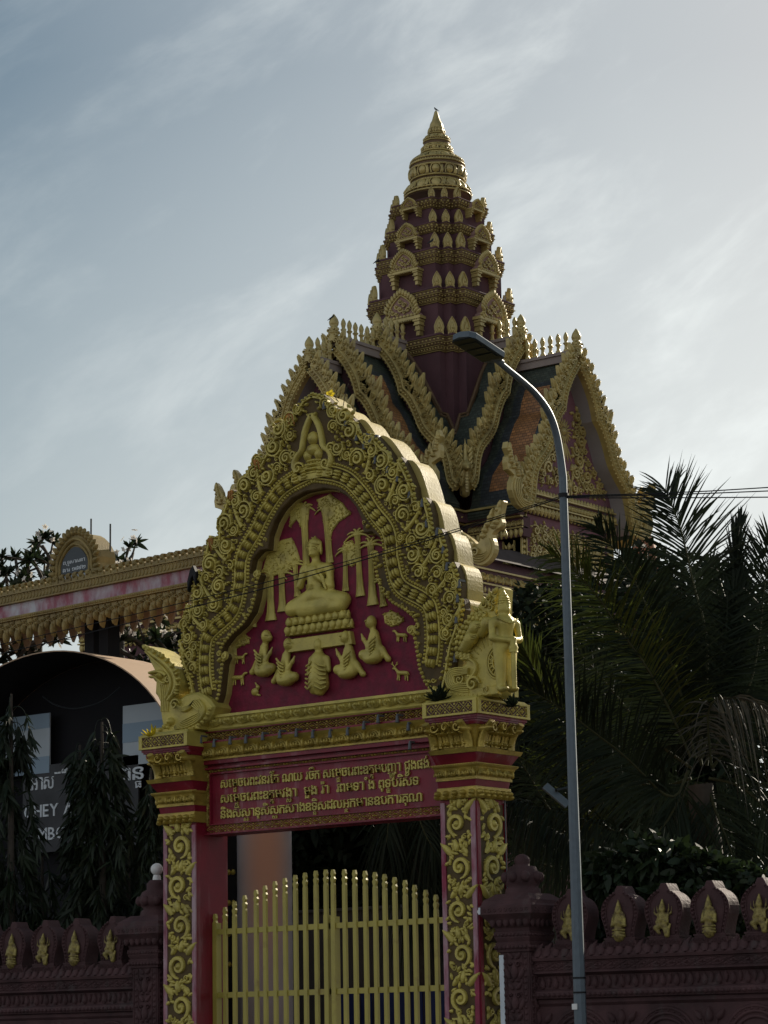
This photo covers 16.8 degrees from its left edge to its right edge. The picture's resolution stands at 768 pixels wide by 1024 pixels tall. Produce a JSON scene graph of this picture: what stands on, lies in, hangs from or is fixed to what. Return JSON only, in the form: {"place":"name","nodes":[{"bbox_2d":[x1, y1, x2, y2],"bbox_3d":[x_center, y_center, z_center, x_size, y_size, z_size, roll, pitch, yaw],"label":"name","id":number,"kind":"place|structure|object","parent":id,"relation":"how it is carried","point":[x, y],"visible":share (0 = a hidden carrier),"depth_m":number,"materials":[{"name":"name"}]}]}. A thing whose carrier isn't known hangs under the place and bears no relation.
{"place":"outdoors","nodes":[
{"label":"outdoors","id":0,"kind":"place"},
{"bbox_2d":[51,743,111,922],"bbox_3d":[-3.867,5.669,33.227,1.112,5.448,1.018,-10,-14,37],"label":"weeping tree","id":1,"kind":"object","parent":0,"point":[67,828],"visible":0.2,"depth_m":33.56,"materials":[{"name":"green plant"}]},
{"bbox_2d":[237,831,293,1023],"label":"column","id":2,"kind":"structure","parent":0,"point":[264,859],"depth_m":33.36,"materials":[{"name":"paint"}]},
{"bbox_2d":[138,392,529,1023],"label":"temple gate","id":3,"kind":"structure","parent":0,"point":[301,704],"depth_m":28.81,"materials":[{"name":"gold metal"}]},
{"bbox_2d":[141,724,155,736],"bbox_3d":[-2.675,2.518,29.915,0.166,0.160,0.312,-5,-12,20],"label":"weed","id":4,"kind":"object","parent":3,"relation":"on","point":[151,733],"visible":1,"depth_m":29.86,"materials":[{"name":"yellow plant"}]},
{"bbox_2d":[326,384,348,407],"bbox_3d":[-0.524,-1.142,29.463,0.328,0.591,0.026,-10,-14,37],"label":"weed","id":5,"kind":"object","parent":3,"relation":"attached to","point":[331,393],"visible":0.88,"depth_m":29.54,"materials":[{"name":"plant"}]},
{"bbox_2d":[424,682,451,700],"bbox_3d":[0.545,1.903,27.457,0.298,0.209,0.345,1,-12,-9],"label":"weed","id":6,"kind":"object","parent":3,"relation":"on","point":[439,694],"visible":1,"depth_m":27.38,"materials":[{"name":"green plant"}]},
{"bbox_2d":[499,692,519,706],"bbox_3d":[1.313,1.959,27.181,0.217,0.164,0.299,-1,-11,0],"label":"weed","id":7,"kind":"object","parent":3,"relation":"on","point":[511,702],"visible":1,"depth_m":27.14,"materials":[{"name":"green plant"}]},
{"bbox_2d":[77,110,655,894],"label":"temple","id":8,"kind":"structure","parent":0,"point":[475,434],"depth_m":64.65,"materials":[{"name":"gold metal"}]},
{"bbox_2d":[0,0,767,868],"label":"sky","id":9,"kind":"structure","parent":0,"point":[191,191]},
{"bbox_2d":[292,819,512,910],"bbox_3d":[-0.639,6.137,40.096,5.461,7.167,3.677,0,-11,-4],"label":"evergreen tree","id":10,"kind":"object","parent":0,"point":[336,849],"visible":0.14,"depth_m":38.97,"materials":[{"name":"green plant"}]},
{"bbox_2d":[506,574,657,894],"bbox_3d":[2.560,4.877,36.894,2.583,8.236,3.035,-10,-14,37],"label":"palm tree","id":11,"kind":"object","parent":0,"point":[524,605],"visible":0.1,"depth_m":36.97,"materials":[{"name":"green plant"}]},
{"bbox_2d":[633,537,657,590],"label":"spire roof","id":12,"kind":"structure","parent":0,"point":[652,546],"depth_m":75.59,"materials":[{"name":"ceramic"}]},
{"bbox_2d":[573,536,767,869],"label":"palm tree","id":13,"kind":"object","parent":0,"point":[718,770],"visible":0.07,"depth_m":41.37,"materials":[{"name":"green plant"}]},
{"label":"courtyard","id":14,"kind":"structure","parent":0,"visible":0},
{"bbox_2d":[0,694,52,931],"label":"weeping tree","id":15,"kind":"object","parent":14,"relation":"on","point":[19,759],"visible":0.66,"depth_m":33.08,"materials":[{"name":"green plant"}]},
{"bbox_2d":[0,524,60,651],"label":"frangipani tree","id":16,"kind":"object","parent":14,"relation":"on","point":[32,556],"visible":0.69,"depth_m":40.62,"materials":[{"name":"green plant"}]},
{"bbox_2d":[0,632,70,663],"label":"frangipani tree","id":17,"kind":"object","parent":14,"relation":"on","point":[5,658],"visible":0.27,"depth_m":39.58,"materials":[{"name":"green plant"}]},
{"bbox_2d":[16,856,64,930],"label":"weeping tree","id":18,"kind":"object","parent":14,"relation":"on","point":[54,904],"visible":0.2,"depth_m":33.32,"materials":[{"name":"green plant"}]},
{"bbox_2d":[0,650,162,960],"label":"building","id":19,"kind":"structure","parent":14,"relation":"on","point":[66,700],"depth_m":36.80,"materials":[{"name":"black"}]},
{"bbox_2d":[53,718,143,963],"bbox_3d":[-3.625,5.474,32.789,1.624,5.774,1.491,-10,-14,37],"label":"weeping tree","id":20,"kind":"object","parent":14,"relation":"on","point":[100,820],"visible":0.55,"depth_m":32.91,"materials":[{"name":"green plant"}]},
{"bbox_2d":[0,519,206,657],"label":"portal","id":21,"kind":"object","parent":14,"relation":"on","point":[89,580],"visible":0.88,"depth_m":37.22,"materials":[{"name":"pink paint"}]},
{"bbox_2d":[97,853,140,961],"bbox_3d":[-3.298,6.343,33.436,1.253,4.407,1.075,-1,-11,-2],"label":"weeping tree","id":22,"kind":"object","parent":14,"relation":"on","point":[132,888],"visible":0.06,"depth_m":33.73,"materials":[{"name":"green plant"}]},
{"bbox_2d":[114,529,147,657],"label":"frangipani tree","id":23,"kind":"object","parent":14,"relation":"on","point":[134,543],"visible":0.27,"depth_m":40.60,"materials":[{"name":"green plant"}]},
{"bbox_2d":[119,768,162,916],"bbox_3d":[-2.884,5.721,32.419,1.077,5.131,1.124,2,-12,-17],"label":"weeping tree","id":24,"kind":"object","parent":14,"relation":"on","point":[147,854],"visible":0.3,"depth_m":32.58,"materials":[{"name":"green plant"}]},
{"bbox_2d":[120,615,181,662],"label":"frangipani tree","id":25,"kind":"object","parent":14,"relation":"on","point":[160,636],"visible":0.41,"depth_m":39.03,"materials":[{"name":"green plant"}]},
{"bbox_2d":[227,836,237,1023],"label":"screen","id":26,"kind":"object","parent":14,"relation":"on","point":[232,864],"visible":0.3,"depth_m":34.23,"materials":[{"name":"metal"}]},
{"bbox_2d":[341,991,444,1023],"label":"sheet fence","id":27,"kind":"object","parent":14,"relation":"on","point":[402,1012],"depth_m":32.33,"materials":[{"name":"yellow metal"}]},
{"bbox_2d":[356,819,443,1011],"bbox_3d":[0.620,5.986,34.251,1.697,5.069,1.423,-10,-14,37],"label":"coconut palm","id":28,"kind":"object","parent":14,"relation":"on","point":[420,848],"visible":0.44,"depth_m":34.62,"materials":[{"name":"green plant"}]},
{"bbox_2d":[292,895,559,1023],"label":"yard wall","id":29,"kind":"structure","parent":14,"relation":"on","point":[321,949],"depth_m":36.26,"materials":[{"name":"concrete"}]},
{"bbox_2d":[506,620,707,929],"bbox_3d":[2.635,4.748,32.805,3.244,6.847,1.213,-2,-11,3],"label":"coconut palm","id":30,"kind":"object","parent":14,"relation":"on","point":[525,650],"visible":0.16,"depth_m":33.21,"materials":[{"name":"green plant"}]},
{"bbox_2d":[505,454,767,943],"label":"coconut palm","id":31,"kind":"object","parent":14,"relation":"on","point":[694,718],"visible":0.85,"depth_m":31.02,"materials":[{"name":"green plant"}]},
{"bbox_2d":[556,825,767,943],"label":"shrub","id":32,"kind":"object","parent":14,"relation":"on","point":[685,868],"visible":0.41,"depth_m":26.92,"materials":[{"name":"green plant"}]},
{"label":"pavement","id":33,"kind":"structure","parent":0,"visible":0},
{"bbox_2d":[0,863,162,1023],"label":"boundary wall","id":34,"kind":"structure","parent":33,"relation":"on","point":[53,972],"depth_m":30.42,"materials":[{"name":"red concrete"}]},
{"bbox_2d":[452,331,586,1023],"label":"street lamp","id":35,"kind":"object","parent":33,"relation":"on","point":[478,346],"visible":1,"depth_m":25.09,"materials":[{"name":"metal"}]},
{"bbox_2d":[0,497,557,644],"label":"overhead cable","id":36,"kind":"object","parent":35,"relation":"attached to","point":[287,576],"visible":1,"depth_m":27.73,"materials":[{"name":"black rubber"}]},
{"bbox_2d":[0,498,558,653],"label":"overhead cable","id":37,"kind":"object","parent":35,"relation":"attached to","point":[289,581],"visible":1,"depth_m":27.70,"materials":[{"name":"black rubber"}]},
{"bbox_2d":[542,783,567,807],"bbox_3d":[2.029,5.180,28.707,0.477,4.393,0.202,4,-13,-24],"label":"street light","id":38,"kind":"object","parent":35,"relation":"attached to","point":[555,794],"visible":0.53,"depth_m":29.07,"materials":[{"name":"metal"}]},
{"bbox_2d":[567,487,767,495],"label":"overhead cable","id":39,"kind":"object","parent":35,"relation":"attached to","point":[669,492],"visible":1,"depth_m":24.92,"materials":[{"name":"black rubber"}]},
{"bbox_2d":[567,490,767,496],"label":"overhead cable","id":40,"kind":"object","parent":35,"relation":"attached to","point":[669,494],"visible":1,"depth_m":24.90,"materials":[{"name":"black rubber"}]},
{"bbox_2d":[567,497,767,497],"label":"overhead cable","id":41,"kind":"object","parent":35,"relation":"attached to","point":[667,497],"visible":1,"depth_m":24.92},
{"bbox_2d":[478,854,767,1023],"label":"boundary wall","id":42,"kind":"structure","parent":33,"relation":"on","point":[670,970],"depth_m":25.81,"materials":[{"name":"brown concrete"}]}
]}

